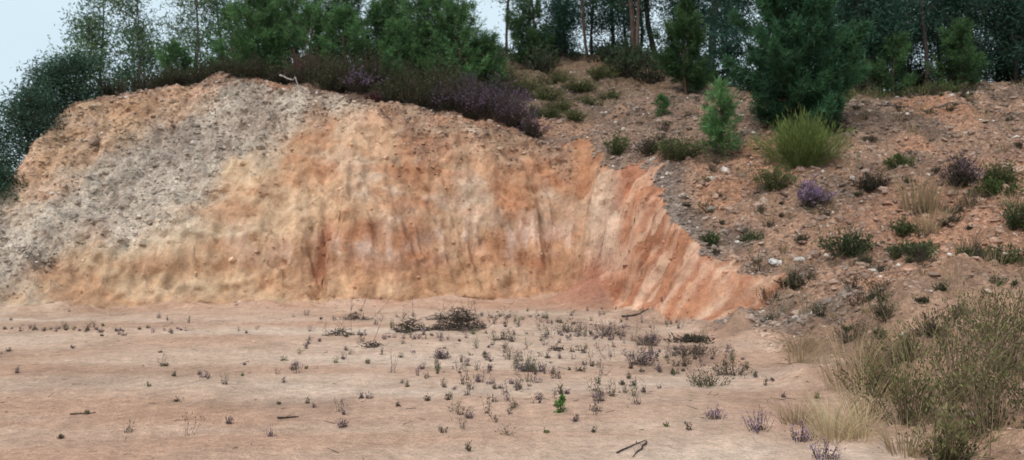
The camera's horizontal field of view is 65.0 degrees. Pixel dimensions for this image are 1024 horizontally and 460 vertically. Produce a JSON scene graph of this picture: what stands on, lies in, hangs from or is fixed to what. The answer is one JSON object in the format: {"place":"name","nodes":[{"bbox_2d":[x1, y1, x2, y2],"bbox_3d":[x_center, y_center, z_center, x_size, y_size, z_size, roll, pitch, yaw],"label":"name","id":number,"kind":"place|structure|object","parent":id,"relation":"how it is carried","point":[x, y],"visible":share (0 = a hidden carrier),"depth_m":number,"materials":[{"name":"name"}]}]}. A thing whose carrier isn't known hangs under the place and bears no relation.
{"place":"outdoors","nodes":[
{"label":"outdoors","id":0,"kind":"place"},
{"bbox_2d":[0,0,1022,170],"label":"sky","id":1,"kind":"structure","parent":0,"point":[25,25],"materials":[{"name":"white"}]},
{"bbox_2d":[0,51,1023,459],"bbox_3d":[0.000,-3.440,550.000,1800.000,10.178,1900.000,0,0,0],"label":"ground terrain","id":2,"kind":"structure","parent":0,"point":[112,377],"depth_m":15.94,"materials":[{"name":"soil"}]},
{"bbox_2d":[0,153,40,204],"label":"wattle tree","id":3,"kind":"object","parent":2,"relation":"on","point":[3,180],"visible":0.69,"depth_m":18.38,"materials":[{"name":"green plant"}]},
{"bbox_2d":[0,70,76,168],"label":"wattle tree","id":4,"kind":"object","parent":2,"relation":"on","point":[29,104],"visible":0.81,"depth_m":20.38,"materials":[{"name":"green plant"}]},
{"bbox_2d":[0,56,83,160],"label":"wattle tree","id":5,"kind":"object","parent":2,"relation":"on","point":[43,75],"visible":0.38,"depth_m":21.83,"materials":[{"name":"green plant"}]},
{"bbox_2d":[26,44,121,116],"bbox_3d":[-12.466,-3.969,22.500,3.022,2.576,2.261,0,0,0],"label":"wattle tree","id":6,"kind":"object","parent":2,"relation":"on","point":[76,66],"visible":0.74,"depth_m":22.32,"materials":[{"name":"green plant"}]},
{"bbox_2d":[46,4,134,120],"bbox_3d":[-13.981,-5.302,26.432,3.424,4.041,2.733,0,0,-18],"label":"eucalyptus tree","id":7,"kind":"object","parent":2,"relation":"on","point":[91,41],"visible":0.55,"depth_m":26.32,"materials":[{"name":"green plant"}]},
{"bbox_2d":[83,75,133,95],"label":"heather shrub","id":8,"kind":"object","parent":2,"relation":"on","point":[120,89],"visible":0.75,"depth_m":22.73,"materials":[{"name":"green plant"}]},
{"bbox_2d":[87,0,191,91],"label":"eucalyptus tree","id":9,"kind":"object","parent":2,"relation":"on","point":[126,12],"visible":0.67,"depth_m":26.59,"materials":[{"name":"green plant"}]},
{"bbox_2d":[118,69,175,91],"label":"heather shrub","id":10,"kind":"object","parent":2,"relation":"on","point":[149,86],"visible":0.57,"depth_m":23.00,"materials":[{"name":"green plant"}]},
{"bbox_2d":[136,61,197,86],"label":"heather shrub","id":11,"kind":"object","parent":2,"relation":"on","point":[170,80],"visible":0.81,"depth_m":23.23,"materials":[{"name":"green plant"}]},
{"bbox_2d":[149,36,199,86],"bbox_3d":[-10.471,-5.081,25.195,1.780,2.251,1.753,0,0,15],"label":"pine tree","id":12,"kind":"object","parent":2,"relation":"on","point":[174,50],"visible":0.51,"depth_m":25.12,"materials":[{"name":"green plant"}]},
{"bbox_2d":[144,0,229,78],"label":"eucalyptus tree","id":13,"kind":"object","parent":2,"relation":"on","point":[190,19],"visible":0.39,"depth_m":29.35,"materials":[{"name":"green plant"}]},
{"bbox_2d":[152,0,225,76],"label":"eucalyptus tree","id":14,"kind":"object","parent":2,"relation":"on","point":[195,31],"visible":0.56,"depth_m":27.94,"materials":[{"name":"green plant"}]},
{"bbox_2d":[172,60,214,84],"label":"heather shrub","id":15,"kind":"object","parent":2,"relation":"on","point":[203,74],"visible":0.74,"depth_m":23.11,"materials":[{"name":"green plant"}]},
{"bbox_2d":[195,52,254,77],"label":"heather shrub","id":16,"kind":"object","parent":2,"relation":"on","point":[222,65],"visible":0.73,"depth_m":23.07,"materials":[{"name":"green plant"}]},
{"bbox_2d":[197,0,254,77],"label":"pine tree","id":17,"kind":"object","parent":2,"relation":"on","point":[217,47],"visible":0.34,"depth_m":25.87,"materials":[{"name":"green plant"}]},
{"bbox_2d":[226,52,278,79],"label":"heather shrub","id":18,"kind":"object","parent":2,"relation":"on","point":[257,73],"visible":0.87,"depth_m":22.86,"materials":[{"name":"green plant"}]},
{"bbox_2d":[215,0,292,76],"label":"pine tree","id":19,"kind":"object","parent":2,"relation":"on","point":[258,26],"visible":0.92,"depth_m":24.25,"materials":[{"name":"green plant"}]},
{"bbox_2d":[255,60,294,84],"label":"heather shrub","id":20,"kind":"object","parent":2,"relation":"on","point":[276,77],"visible":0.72,"depth_m":22.65,"materials":[{"name":"green plant"}]},
{"bbox_2d":[262,0,333,80],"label":"pine tree","id":21,"kind":"object","parent":2,"relation":"on","point":[287,8],"visible":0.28,"depth_m":25.22,"materials":[{"name":"green plant"}]},
{"bbox_2d":[278,41,327,83],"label":"heather shrub","id":22,"kind":"object","parent":2,"relation":"on","point":[297,63],"visible":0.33,"depth_m":22.79,"materials":[{"name":"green plant"}]},
{"bbox_2d":[279,0,339,80],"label":"pine tree","id":23,"kind":"object","parent":2,"relation":"on","point":[315,13],"visible":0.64,"depth_m":24.18,"materials":[{"name":"green plant"}]},
{"bbox_2d":[284,44,353,83],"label":"heather shrub","id":24,"kind":"object","parent":2,"relation":"on","point":[309,67],"visible":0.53,"depth_m":22.05,"materials":[{"name":"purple plant"}]},
{"bbox_2d":[304,61,348,91],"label":"heather shrub","id":25,"kind":"object","parent":2,"relation":"on","point":[327,85],"visible":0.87,"depth_m":21.49,"materials":[{"name":"green plant"}]},
{"bbox_2d":[308,0,372,65],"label":"pine tree","id":26,"kind":"object","parent":2,"relation":"on","point":[329,2],"visible":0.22,"depth_m":26.24,"materials":[{"name":"green plant"}]},
{"bbox_2d":[307,1,376,71],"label":"pine tree","id":27,"kind":"object","parent":2,"relation":"on","point":[342,14],"visible":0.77,"depth_m":24.01,"materials":[{"name":"green plant"}]},
{"bbox_2d":[312,43,378,93],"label":"heather shrub","id":28,"kind":"object","parent":2,"relation":"on","point":[344,89],"visible":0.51,"depth_m":21.68,"materials":[{"name":"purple plant"}]},
{"bbox_2d":[338,65,385,93],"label":"heather shrub","id":29,"kind":"object","parent":2,"relation":"on","point":[360,85],"visible":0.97,"depth_m":21.31,"materials":[{"name":"purple plant"}]},
{"bbox_2d":[341,44,407,88],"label":"heather shrub","id":30,"kind":"object","parent":2,"relation":"on","point":[372,66],"visible":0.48,"depth_m":21.83,"materials":[{"name":"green plant"}]},
{"bbox_2d":[347,0,407,76],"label":"pine tree","id":31,"kind":"object","parent":2,"relation":"on","point":[377,18],"visible":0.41,"depth_m":24.60,"materials":[{"name":"green plant"}]},
{"bbox_2d":[366,70,405,101],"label":"heather shrub","id":32,"kind":"object","parent":2,"relation":"on","point":[387,93],"visible":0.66,"depth_m":21.24,"materials":[{"name":"green plant"}]},
{"bbox_2d":[379,44,406,91],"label":"pine sapling","id":33,"kind":"object","parent":2,"relation":"on","point":[388,52],"visible":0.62,"depth_m":22.13,"materials":[{"name":"green plant"}]},
{"bbox_2d":[372,15,430,79],"bbox_3d":[-3.311,-5.293,24.082,1.734,2.314,1.858,0,0,0],"label":"pine tree","id":34,"kind":"object","parent":2,"relation":"on","point":[394,35],"visible":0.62,"depth_m":23.80,"materials":[{"name":"green plant"}]},
{"bbox_2d":[368,58,439,102],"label":"heather shrub","id":35,"kind":"object","parent":2,"relation":"on","point":[403,79],"visible":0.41,"depth_m":21.50,"materials":[{"name":"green plant"}]},
{"bbox_2d":[1,297,821,450],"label":"floor weeds","id":36,"kind":"object","parent":2,"relation":"on","point":[516,386],"visible":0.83,"depth_m":9.42,"materials":[{"name":"brown plant"}]},
{"bbox_2d":[394,72,443,108],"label":"heather shrub","id":37,"kind":"object","parent":2,"relation":"on","point":[416,96],"visible":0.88,"depth_m":21.20,"materials":[{"name":"green plant"}]},
{"bbox_2d":[383,0,460,79],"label":"pine tree","id":38,"kind":"object","parent":2,"relation":"on","point":[428,6],"visible":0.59,"depth_m":24.52,"materials":[{"name":"green plant"}]},
{"bbox_2d":[396,66,458,110],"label":"heather shrub","id":39,"kind":"object","parent":2,"relation":"on","point":[431,82],"visible":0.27,"depth_m":21.70,"materials":[{"name":"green plant"}]},
{"bbox_2d":[426,78,468,112],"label":"heather shrub","id":40,"kind":"object","parent":2,"relation":"on","point":[442,104],"visible":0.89,"depth_m":21.18,"materials":[{"name":"purple plant"}]},
{"bbox_2d":[413,0,498,84],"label":"pine tree","id":41,"kind":"object","parent":2,"relation":"on","point":[468,30],"visible":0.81,"depth_m":24.21,"materials":[{"name":"green plant"}]},
{"bbox_2d":[423,66,493,109],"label":"heather shrub","id":42,"kind":"object","parent":2,"relation":"on","point":[458,77],"visible":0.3,"depth_m":21.58,"materials":[{"name":"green plant"}]},
{"bbox_2d":[430,295,504,331],"bbox_3d":[-0.685,1.381,13.002,1.417,0.660,0.686,0,0,0],"label":"dead brush pile","id":43,"kind":"object","parent":2,"relation":"on","point":[450,324],"visible":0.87,"depth_m":12.94,"materials":[{"name":"brown plant"}]},
{"bbox_2d":[447,74,499,119],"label":"heather shrub","id":44,"kind":"object","parent":2,"relation":"on","point":[468,114],"visible":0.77,"depth_m":21.10,"materials":[{"name":"purple plant"}]},
{"bbox_2d":[458,30,511,90],"bbox_3d":[-0.896,-5.260,25.137,1.879,2.193,2.010,0,0,0],"label":"pine tree","id":45,"kind":"object","parent":2,"relation":"on","point":[493,52],"visible":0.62,"depth_m":24.88,"materials":[{"name":"green plant"}]},
{"bbox_2d":[460,77,525,122],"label":"heather shrub","id":46,"kind":"object","parent":2,"relation":"on","point":[489,104],"visible":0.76,"depth_m":21.09,"materials":[{"name":"purple plant"}]},
{"bbox_2d":[472,69,536,114],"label":"heather shrub","id":47,"kind":"object","parent":2,"relation":"on","point":[501,84],"visible":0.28,"depth_m":22.29,"materials":[{"name":"purple plant"}]},
{"bbox_2d":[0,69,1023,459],"bbox_3d":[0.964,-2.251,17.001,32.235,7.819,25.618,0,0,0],"label":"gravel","id":48,"kind":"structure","parent":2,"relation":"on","point":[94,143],"depth_m":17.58,"materials":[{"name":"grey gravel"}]},
{"bbox_2d":[0,78,1023,459],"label":"twig litter","id":49,"kind":"object","parent":2,"relation":"on","point":[638,328],"visible":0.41,"depth_m":10.00,"materials":[{"name":"brown plant"}]},
{"bbox_2d":[494,88,548,129],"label":"heather shrub","id":50,"kind":"object","parent":2,"relation":"on","point":[515,121],"visible":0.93,"depth_m":20.94,"materials":[{"name":"purple plant"}]},
{"bbox_2d":[27,0,1023,128],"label":"distant forest","id":51,"kind":"object","parent":2,"relation":"on","point":[996,19],"visible":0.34,"depth_m":28.73,"materials":[{"name":"green plant"}]},
{"bbox_2d":[500,0,557,67],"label":"pine tree","id":52,"kind":"object","parent":2,"relation":"on","point":[516,26],"visible":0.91,"depth_m":30.68,"materials":[{"name":"green plant"}]},
{"bbox_2d":[515,114,553,138],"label":"heather shrub","id":53,"kind":"object","parent":2,"relation":"on","point":[531,131],"visible":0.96,"depth_m":20.70,"materials":[{"name":"purple plant"}]},
{"bbox_2d":[522,81,565,100],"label":"gorse shrub","id":54,"kind":"object","parent":2,"relation":"on","point":[542,93],"visible":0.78,"depth_m":24.34,"materials":[{"name":"green plant"}]},
{"bbox_2d":[528,65,576,84],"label":"gorse shrub","id":55,"kind":"object","parent":2,"relation":"on","point":[556,78],"visible":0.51,"depth_m":27.33,"materials":[{"name":"green plant"}]},
{"bbox_2d":[537,0,590,60],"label":"pine tree","id":56,"kind":"object","parent":2,"relation":"on","point":[558,13],"visible":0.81,"depth_m":31.68,"materials":[{"name":"green plant"}]},
{"bbox_2d":[557,75,602,92],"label":"gorse shrub","id":57,"kind":"object","parent":2,"relation":"on","point":[586,85],"visible":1,"depth_m":24.84,"materials":[{"name":"green plant"}]},
{"bbox_2d":[566,0,636,54],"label":"pine tree","id":58,"kind":"object","parent":2,"relation":"on","point":[600,27],"visible":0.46,"depth_m":33.45,"materials":[{"name":"green plant"}]},
{"bbox_2d":[602,130,632,155],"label":"gorse shrub","id":59,"kind":"object","parent":2,"relation":"on","point":[617,146],"visible":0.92,"depth_m":19.51,"materials":[{"name":"green plant"}]},
{"bbox_2d":[596,0,641,50],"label":"tall pine tree","id":60,"kind":"object","parent":2,"relation":"on","point":[632,20],"visible":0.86,"depth_m":29.89,"materials":[{"name":"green plant"}]},
{"bbox_2d":[593,0,665,50],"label":"pine tree","id":61,"kind":"object","parent":2,"relation":"on","point":[623,27],"visible":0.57,"depth_m":32.80,"materials":[{"name":"green plant"}]},
{"bbox_2d":[652,132,712,161],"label":"gorse shrub","id":62,"kind":"object","parent":2,"relation":"on","point":[682,150],"visible":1,"depth_m":18.04,"materials":[{"name":"green plant"}]},
{"bbox_2d":[650,0,717,94],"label":"pine tree","id":63,"kind":"object","parent":2,"relation":"on","point":[685,28],"visible":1,"depth_m":23.84,"materials":[{"name":"green plant"}]},
{"bbox_2d":[646,0,740,76],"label":"pine tree","id":64,"kind":"object","parent":2,"relation":"on","point":[671,13],"visible":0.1,"depth_m":29.83,"materials":[{"name":"green plant"}]},
{"bbox_2d":[696,75,747,161],"bbox_3d":[4.744,-2.528,18.040,1.276,2.114,1.270,0,0,0],"label":"pine sapling","id":65,"kind":"object","parent":2,"relation":"on","point":[713,124],"visible":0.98,"depth_m":18.00,"materials":[{"name":"green plant"}]},
{"bbox_2d":[698,0,763,88],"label":"pine tree","id":66,"kind":"object","parent":2,"relation":"on","point":[728,47],"visible":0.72,"depth_m":26.72,"materials":[{"name":"green plant"}]},
{"bbox_2d":[749,160,799,191],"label":"heather shrub","id":67,"kind":"object","parent":2,"relation":"on","point":[771,184],"visible":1,"depth_m":16.34,"materials":[{"name":"green plant"}]},
{"bbox_2d":[764,394,825,426],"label":"dry grass tuft","id":68,"kind":"object","parent":2,"relation":"on","point":[788,419],"visible":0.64,"depth_m":6.50,"materials":[{"name":"beige plant"}]},
{"bbox_2d":[773,270,816,289],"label":"heather shrub","id":69,"kind":"object","parent":2,"relation":"on","point":[793,280],"visible":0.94,"depth_m":13.02,"materials":[{"name":"green plant"}]},
{"bbox_2d":[719,0,877,133],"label":"pine tree","id":70,"kind":"object","parent":2,"relation":"on","point":[805,29],"visible":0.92,"depth_m":18.02,"materials":[{"name":"green plant"}]},
{"bbox_2d":[747,105,863,168],"bbox_3d":[6.015,-1.985,17.044,1.856,1.391,2.114,0,0,-40],"label":"broom shrub","id":71,"kind":"object","parent":2,"relation":"on","point":[796,146],"visible":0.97,"depth_m":16.75,"materials":[{"name":"green plant"}]},
{"bbox_2d":[795,174,838,208],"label":"heather shrub","id":72,"kind":"object","parent":2,"relation":"on","point":[816,193],"visible":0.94,"depth_m":15.60,"materials":[{"name":"purple plant"}]},
{"bbox_2d":[635,77,1023,352],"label":"slope undergrowth","id":73,"kind":"object","parent":2,"relation":"on","point":[918,258],"visible":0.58,"depth_m":13.38,"materials":[{"name":"green plant"}]},
{"bbox_2d":[780,383,879,437],"bbox_3d":[2.456,1.405,6.205,0.675,0.419,0.740,0,0,43],"label":"dry grass tuft","id":74,"kind":"object","parent":2,"relation":"on","point":[836,419],"visible":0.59,"depth_m":6.23,"materials":[{"name":"beige plant"}]},
{"bbox_2d":[797,399,870,443],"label":"dry grass tuft","id":75,"kind":"object","parent":2,"relation":"on","point":[828,434],"visible":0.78,"depth_m":6.00,"materials":[{"name":"beige plant"}]},
{"bbox_2d":[814,224,883,258],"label":"gorse shrub","id":76,"kind":"object","parent":2,"relation":"on","point":[847,242],"visible":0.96,"depth_m":13.56,"materials":[{"name":"green plant"}]},
{"bbox_2d":[788,320,909,393],"bbox_3d":[3.159,1.195,7.591,1.142,0.670,1.041,0,0,-33],"label":"dry grass tuft","id":77,"kind":"object","parent":2,"relation":"on","point":[840,366],"visible":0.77,"depth_m":7.62,"materials":[{"name":"beige plant"}]},
{"bbox_2d":[821,396,895,443],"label":"dry grass tuft","id":78,"kind":"object","parent":2,"relation":"on","point":[865,429],"visible":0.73,"depth_m":5.98,"materials":[{"name":"beige plant"}]},
{"bbox_2d":[815,356,918,423],"bbox_3d":[2.927,1.320,6.582,0.851,0.548,0.764,0,0,-41],"label":"dry grass tuft","id":79,"kind":"object","parent":2,"relation":"on","point":[863,403],"visible":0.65,"depth_m":6.61,"materials":[{"name":"beige plant"}]},
{"bbox_2d":[823,337,911,398],"bbox_3d":[3.284,1.286,7.356,0.794,0.596,0.733,0,0,0],"label":"broom shrub","id":80,"kind":"object","parent":2,"relation":"on","point":[876,375],"visible":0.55,"depth_m":7.38,"materials":[{"name":"green plant"}]},
{"bbox_2d":[821,323,916,371],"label":"dry grass tuft","id":81,"kind":"object","parent":2,"relation":"on","point":[863,352],"visible":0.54,"depth_m":8.27,"materials":[{"name":"beige plant"}]},
{"bbox_2d":[848,170,894,191],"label":"heather shrub","id":82,"kind":"object","parent":2,"relation":"on","point":[867,184],"visible":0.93,"depth_m":15.91,"materials":[{"name":"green plant"}]},
{"bbox_2d":[863,29,918,97],"bbox_3d":[12.311,-5.348,26.182,1.770,2.355,1.942,0,0,18],"label":"pine tree","id":83,"kind":"object","parent":2,"relation":"on","point":[902,53],"visible":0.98,"depth_m":25.88,"materials":[{"name":"green plant"}]},
{"bbox_2d":[818,348,973,436],"bbox_3d":[3.050,1.254,6.305,1.224,0.650,1.345,0,0,22],"label":"wild grass tuft","id":84,"kind":"object","parent":2,"relation":"on","point":[896,401],"visible":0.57,"depth_m":6.20,"materials":[{"name":"green plant"}]},
{"bbox_2d":[853,318,951,366],"bbox_3d":[3.912,1.152,8.110,0.805,0.569,1.122,0,0,44],"label":"broom shrub","id":85,"kind":"object","parent":2,"relation":"on","point":[907,342],"visible":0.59,"depth_m":8.12,"materials":[{"name":"green plant"}]},
{"bbox_2d":[868,407,942,459],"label":"dry grass tuft","id":86,"kind":"object","parent":2,"relation":"on","point":[904,444],"visible":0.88,"depth_m":5.59,"materials":[{"name":"beige plant"}]},
{"bbox_2d":[884,238,938,257],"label":"gorse shrub","id":87,"kind":"object","parent":2,"relation":"on","point":[896,251],"visible":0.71,"depth_m":12.60,"materials":[{"name":"green plant"}]},
{"bbox_2d":[857,352,971,426],"bbox_3d":[3.148,1.284,6.259,1.017,0.631,0.608,0,0,-17],"label":"broom shrub","id":88,"kind":"object","parent":2,"relation":"on","point":[905,392],"visible":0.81,"depth_m":6.26,"materials":[{"name":"green plant"}]},
{"bbox_2d":[879,160,951,212],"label":"dry grass tuft","id":89,"kind":"object","parent":2,"relation":"on","point":[913,199],"visible":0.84,"depth_m":14.77,"materials":[{"name":"beige plant"}]},
{"bbox_2d":[820,292,1023,410],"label":"wild grass tuft","id":90,"kind":"object","parent":2,"relation":"on","point":[947,361],"visible":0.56,"depth_m":6.67,"materials":[{"name":"green plant"}]},
{"bbox_2d":[906,206,947,233],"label":"dry grass tuft","id":91,"kind":"object","parent":2,"relation":"on","point":[927,227],"visible":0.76,"depth_m":14.03,"materials":[{"name":"beige plant"}]},
{"bbox_2d":[899,177,957,214],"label":"dry grass tuft","id":92,"kind":"object","parent":2,"relation":"on","point":[937,198],"visible":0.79,"depth_m":14.57,"materials":[{"name":"beige plant"}]},
{"bbox_2d":[899,79,969,96],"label":"gorse shrub","id":93,"kind":"object","parent":2,"relation":"on","point":[954,89],"visible":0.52,"depth_m":23.71,"materials":[{"name":"green plant"}]},
{"bbox_2d":[866,275,1023,383],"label":"wild grass tuft","id":94,"kind":"object","parent":2,"relation":"on","point":[975,340],"visible":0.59,"depth_m":7.13,"materials":[{"name":"green plant"}]},
{"bbox_2d":[897,395,1005,459],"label":"broom shrub","id":95,"kind":"object","parent":2,"relation":"on","point":[951,452],"visible":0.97,"depth_m":5.45,"materials":[{"name":"green plant"}]},
{"bbox_2d":[922,15,990,89],"bbox_3d":[14.490,-5.598,25.702,1.908,2.784,2.015,0,0,-18],"label":"pine tree","id":96,"kind":"object","parent":2,"relation":"on","point":[962,35],"visible":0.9,"depth_m":25.72,"materials":[{"name":"green plant"}]},
{"bbox_2d":[933,151,989,188],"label":"heather shrub","id":97,"kind":"object","parent":2,"relation":"on","point":[959,175],"visible":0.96,"depth_m":15.10,"materials":[{"name":"purple plant"}]},
{"bbox_2d":[902,367,1023,452],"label":"wild grass tuft","id":98,"kind":"object","parent":2,"relation":"on","point":[977,414],"visible":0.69,"depth_m":5.78,"materials":[{"name":"green plant"}]},
{"bbox_2d":[913,282,1023,405],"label":"broom shrub","id":99,"kind":"object","parent":2,"relation":"on","point":[946,345],"visible":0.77,"depth_m":6.68,"materials":[{"name":"green plant"}]},
{"bbox_2d":[919,332,1023,439],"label":"broom shrub","id":100,"kind":"object","parent":2,"relation":"on","point":[982,381],"visible":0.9,"depth_m":5.87,"materials":[{"name":"green plant"}]},
{"bbox_2d":[923,269,1023,373],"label":"broom shrub","id":101,"kind":"object","parent":2,"relation":"on","point":[1014,337],"visible":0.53,"depth_m":7.31,"materials":[{"name":"green plant"}]},
{"bbox_2d":[934,270,1023,343],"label":"broom shrub","id":102,"kind":"object","parent":2,"relation":"on","point":[996,300],"visible":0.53,"depth_m":7.97,"materials":[{"name":"green plant"}]},
{"bbox_2d":[957,306,1023,411],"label":"broom shrub","id":103,"kind":"object","parent":2,"relation":"on","point":[1008,380],"visible":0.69,"depth_m":6.02,"materials":[{"name":"green plant"}]},
{"bbox_2d":[971,175,1023,197],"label":"gorse shrub","id":104,"kind":"object","parent":2,"relation":"on","point":[994,187],"visible":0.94,"depth_m":14.43,"materials":[{"name":"green plant"}]},
{"bbox_2d":[975,156,1023,183],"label":"shrub","id":105,"kind":"object","parent":2,"relation":"on","point":[1005,176],"visible":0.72,"depth_m":14.93,"materials":[{"name":"green plant"}]},
{"bbox_2d":[981,240,1023,266],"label":"heather shrub","id":106,"kind":"object","parent":2,"relation":"on","point":[1010,259],"visible":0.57,"depth_m":11.53,"materials":[{"name":"green plant"}]},
{"bbox_2d":[999,201,1023,231],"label":"gorse shrub","id":107,"kind":"object","parent":2,"relation":"on","point":[1015,220],"visible":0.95,"depth_m":12.82,"materials":[{"name":"green plant"}]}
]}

